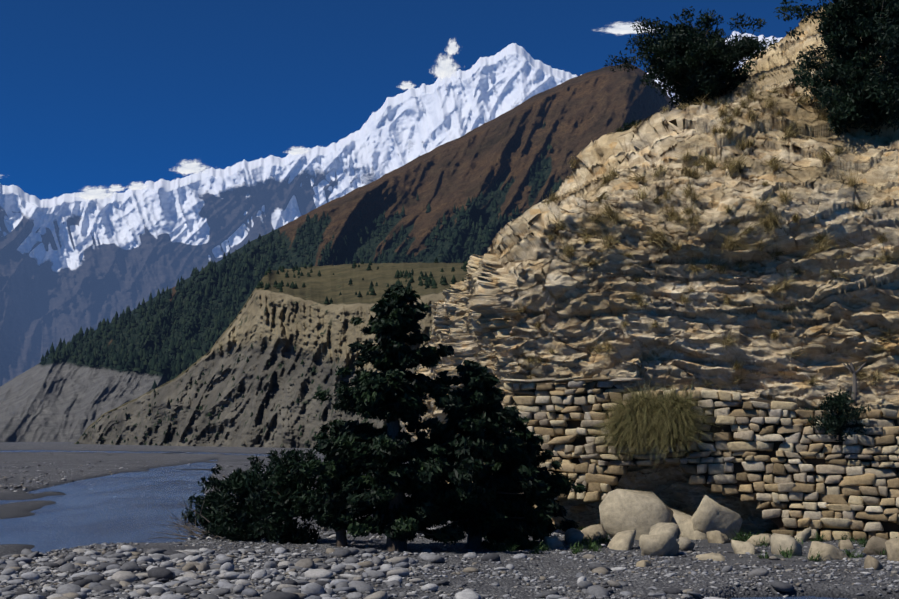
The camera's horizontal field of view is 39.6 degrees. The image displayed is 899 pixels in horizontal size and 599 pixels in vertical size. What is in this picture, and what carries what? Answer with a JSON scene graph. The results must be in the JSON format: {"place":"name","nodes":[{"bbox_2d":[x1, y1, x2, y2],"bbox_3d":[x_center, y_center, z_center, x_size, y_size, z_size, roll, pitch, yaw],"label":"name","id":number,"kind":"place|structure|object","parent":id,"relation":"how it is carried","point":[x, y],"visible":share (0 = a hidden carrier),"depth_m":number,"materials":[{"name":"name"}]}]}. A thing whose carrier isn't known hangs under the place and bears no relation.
{"place":"outdoors","nodes":[
{"label":"outdoors","id":0,"kind":"place"},
{"bbox_2d":[75,186,114,199],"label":"cloud","id":1,"kind":"structure","parent":0,"point":[92,193],"depth_m":12605.77,"materials":[{"name":"white"}]},
{"bbox_2d":[108,184,125,195],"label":"cloud","id":2,"kind":"structure","parent":0,"point":[113,188],"depth_m":12618.13,"materials":[{"name":"white"}]},
{"bbox_2d":[126,182,146,189],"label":"cloud","id":3,"kind":"structure","parent":0,"point":[137,186],"depth_m":12626.47,"materials":[{"name":"white"}]},
{"bbox_2d":[173,160,207,173],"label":"cloud","id":4,"kind":"structure","parent":0,"point":[194,167],"depth_m":12661.05,"materials":[{"name":"white"}]},
{"bbox_2d":[74,262,468,447],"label":"eroded cliff","id":5,"kind":"structure","parent":0,"point":[286,331],"depth_m":454.90,"materials":[{"name":"beige stone"}]},
{"bbox_2d":[76,257,467,445],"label":"terrace trees","id":6,"kind":"object","parent":5,"relation":"on","point":[429,282],"visible":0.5,"depth_m":499.55,"materials":[{"name":"green plant"}]},
{"bbox_2d":[286,147,307,154],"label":"cloud","id":7,"kind":"structure","parent":0,"point":[296,151],"depth_m":12710.08,"materials":[{"name":"white"}]},
{"bbox_2d":[0,63,676,441],"bbox_3d":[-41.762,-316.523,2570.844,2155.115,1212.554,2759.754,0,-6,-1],"label":"mountain slope","id":8,"kind":"structure","parent":0,"point":[60,401],"depth_m":3086.76,"materials":[{"name":"brown stone"}]},
{"bbox_2d":[40,105,644,388],"bbox_3d":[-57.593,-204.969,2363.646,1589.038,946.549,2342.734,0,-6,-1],"label":"conifer forest","id":9,"kind":"object","parent":8,"relation":"on","point":[221,278],"visible":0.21,"depth_m":2626.05,"materials":[{"name":"green plant"}]},
{"bbox_2d":[0,31,782,385],"bbox_3d":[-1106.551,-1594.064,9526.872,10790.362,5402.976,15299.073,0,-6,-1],"label":"snowy mountain range","id":10,"kind":"structure","parent":0,"point":[72,265],"depth_m":15452.71,"materials":[{"name":"white snow"}]},
{"bbox_2d":[400,82,414,88],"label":"cloud","id":11,"kind":"structure","parent":0,"point":[406,85],"depth_m":12815.96,"materials":[{"name":"white"}]},
{"bbox_2d":[0,0,832,199],"label":"sky","id":12,"kind":"structure","parent":0,"point":[104,94],"materials":[{"name":"blue"}]},
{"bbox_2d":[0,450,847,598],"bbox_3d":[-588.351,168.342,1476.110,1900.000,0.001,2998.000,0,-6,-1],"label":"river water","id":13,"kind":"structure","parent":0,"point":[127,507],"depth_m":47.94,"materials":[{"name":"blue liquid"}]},
{"bbox_2d":[432,55,457,78],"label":"cloud","id":14,"kind":"structure","parent":0,"point":[445,68],"depth_m":12845.54,"materials":[{"name":"white"}]},
{"bbox_2d":[0,442,898,598],"bbox_3d":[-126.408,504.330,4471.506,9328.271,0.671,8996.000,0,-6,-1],"label":"valley floor","id":15,"kind":"structure","parent":0,"point":[71,460],"depth_m":27.15,"materials":[{"name":"grey gravel"}]},
{"bbox_2d":[180,488,237,535],"bbox_3d":[-6.081,5.588,32.687,1.980,1.579,1.679,0,-6,-1],"label":"pine shrub","id":16,"kind":"object","parent":15,"relation":"on","point":[207,513],"depth_m":32.59,"materials":[{"name":"green plant"}]},
{"bbox_2d":[197,455,278,541],"bbox_3d":[-5.142,5.086,31.520,2.120,2.332,2.696,0,-6,-1],"label":"pine shrub","id":17,"kind":"object","parent":15,"relation":"on","point":[232,512],"depth_m":31.28,"materials":[{"name":"green plant"}]},
{"bbox_2d":[238,448,330,543],"bbox_3d":[-3.876,4.922,30.935,2.898,2.566,2.760,0,-6,-1],"label":"pine shrub","id":18,"kind":"object","parent":15,"relation":"on","point":[278,506],"depth_m":30.23,"materials":[{"name":"green plant"}]},
{"bbox_2d":[293,419,388,546],"bbox_3d":[-2.331,4.325,29.099,2.673,3.106,2.205,0,-6,-1],"label":"cypress tree","id":19,"kind":"object","parent":15,"relation":"on","point":[331,480],"depth_m":28.89,"materials":[{"name":"green plant"}]},
{"bbox_2d":[0,461,759,539],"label":"pebble cobbles","id":20,"kind":"object","parent":15,"relation":"on","point":[332,535],"visible":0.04,"depth_m":67.05,"materials":[{"name":"grey stone"}]},
{"bbox_2d":[299,284,491,551],"bbox_3d":[-1.203,2.723,28.641,4.414,6.188,3.943,0,-6,-1],"label":"cypress tree","id":21,"kind":"object","parent":15,"relation":"on","point":[417,476],"depth_m":28.08,"materials":[{"name":"green plant"}]},
{"bbox_2d":[0,544,891,598],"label":"river stones","id":22,"kind":"object","parent":15,"relation":"on","point":[80,585],"visible":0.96,"depth_m":21.26,"materials":[{"name":"grey stone"}]},
{"bbox_2d":[0,531,898,598],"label":"pebbles","id":23,"kind":"object","parent":15,"relation":"on","point":[518,575],"visible":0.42,"depth_m":23.39,"materials":[{"name":"grey stone"}]},
{"bbox_2d":[407,359,574,549],"bbox_3d":[0.608,3.685,29.570,4.184,4.536,4.212,-5,-8,40],"label":"cypress tree","id":24,"kind":"object","parent":15,"relation":"on","point":[466,419],"depth_m":28.72,"materials":[{"name":"green plant"}]},
{"bbox_2d":[146,362,865,539],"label":"dead branches","id":25,"kind":"object","parent":15,"relation":"on","point":[851,369],"visible":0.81,"depth_m":32.20,"materials":[{"name":"grey"}]},
{"bbox_2d":[482,416,586,542],"bbox_3d":[1.821,4.490,30.489,3.237,3.356,3.461,0,-6,-1],"label":"cypress tree","id":26,"kind":"object","parent":15,"relation":"on","point":[531,445],"depth_m":30.51,"materials":[{"name":"green plant"}]},
{"bbox_2d":[481,524,610,553],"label":"herbs","id":27,"kind":"object","parent":15,"relation":"on","point":[589,543],"visible":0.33,"depth_m":28.89,"materials":[{"name":"green plant"}]},
{"bbox_2d":[401,4,898,533],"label":"rocky cliff","id":28,"kind":"structure","parent":15,"relation":"on","point":[831,324],"depth_m":36.17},
{"bbox_2d":[614,119,641,131],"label":"juniper shrub","id":29,"kind":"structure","parent":28,"relation":"on","point":[633,122],"depth_m":44.16,"materials":[{"name":"green plant"}]},
{"bbox_2d":[604,6,777,109],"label":"bush","id":30,"kind":"object","parent":28,"relation":"on","point":[687,74],"depth_m":46.36,"materials":[{"name":"green plant"}]},
{"bbox_2d":[486,250,898,389],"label":"grass tufts","id":31,"kind":"object","parent":28,"relation":"on","point":[728,337],"depth_m":35.25,"materials":[{"name":"plant"}]},
{"bbox_2d":[539,50,898,286],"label":"grass tufts","id":32,"kind":"object","parent":28,"relation":"on","point":[770,220],"depth_m":37.33,"materials":[{"name":"brown plant"}]},
{"bbox_2d":[773,0,898,136],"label":"pine tree","id":33,"kind":"object","parent":28,"relation":"on","point":[866,97],"depth_m":37.71,"materials":[{"name":"green plant"}]},
{"bbox_2d":[503,377,898,540],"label":"retaining wall stones","id":34,"kind":"object","parent":15,"relation":"on","point":[750,420],"visible":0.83,"depth_m":32.52,"materials":[{"name":"beige stone"}]},
{"bbox_2d":[581,378,720,467],"bbox_3d":[5.317,3.249,33.098,3.957,2.479,2.322,-2,-7,19],"label":"grass clump","id":35,"kind":"object","parent":34,"relation":"attached to","point":[667,421],"depth_m":33.04,"materials":[{"name":"plant"}]},
{"bbox_2d":[799,389,870,442],"bbox_3d":[9.906,2.948,31.942,1.727,1.446,2.242,0,-6,-1],"label":"shrub","id":36,"kind":"object","parent":34,"relation":"attached to","point":[841,403],"depth_m":31.69,"materials":[{"name":"green plant"}]},
{"bbox_2d":[543,489,898,569],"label":"boulders","id":37,"kind":"object","parent":15,"relation":"on","point":[653,523],"visible":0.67,"depth_m":30.99,"materials":[{"name":"beige stone"}]},
{"bbox_2d":[729,530,896,561],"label":"herbs","id":38,"kind":"object","parent":15,"relation":"on","point":[745,537],"visible":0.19,"depth_m":29.68,"materials":[{"name":"green plant"}]},
{"bbox_2d":[446,39,458,54],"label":"cloud","id":39,"kind":"structure","parent":0,"point":[452,48],"depth_m":12872.45,"materials":[{"name":"white"}]},
{"bbox_2d":[599,22,654,33],"bbox_3d":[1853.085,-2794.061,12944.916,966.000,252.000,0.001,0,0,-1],"label":"cloud","id":40,"kind":"structure","parent":0,"point":[621,28],"depth_m":12943.63,"materials":[{"name":"white"}]}
]}

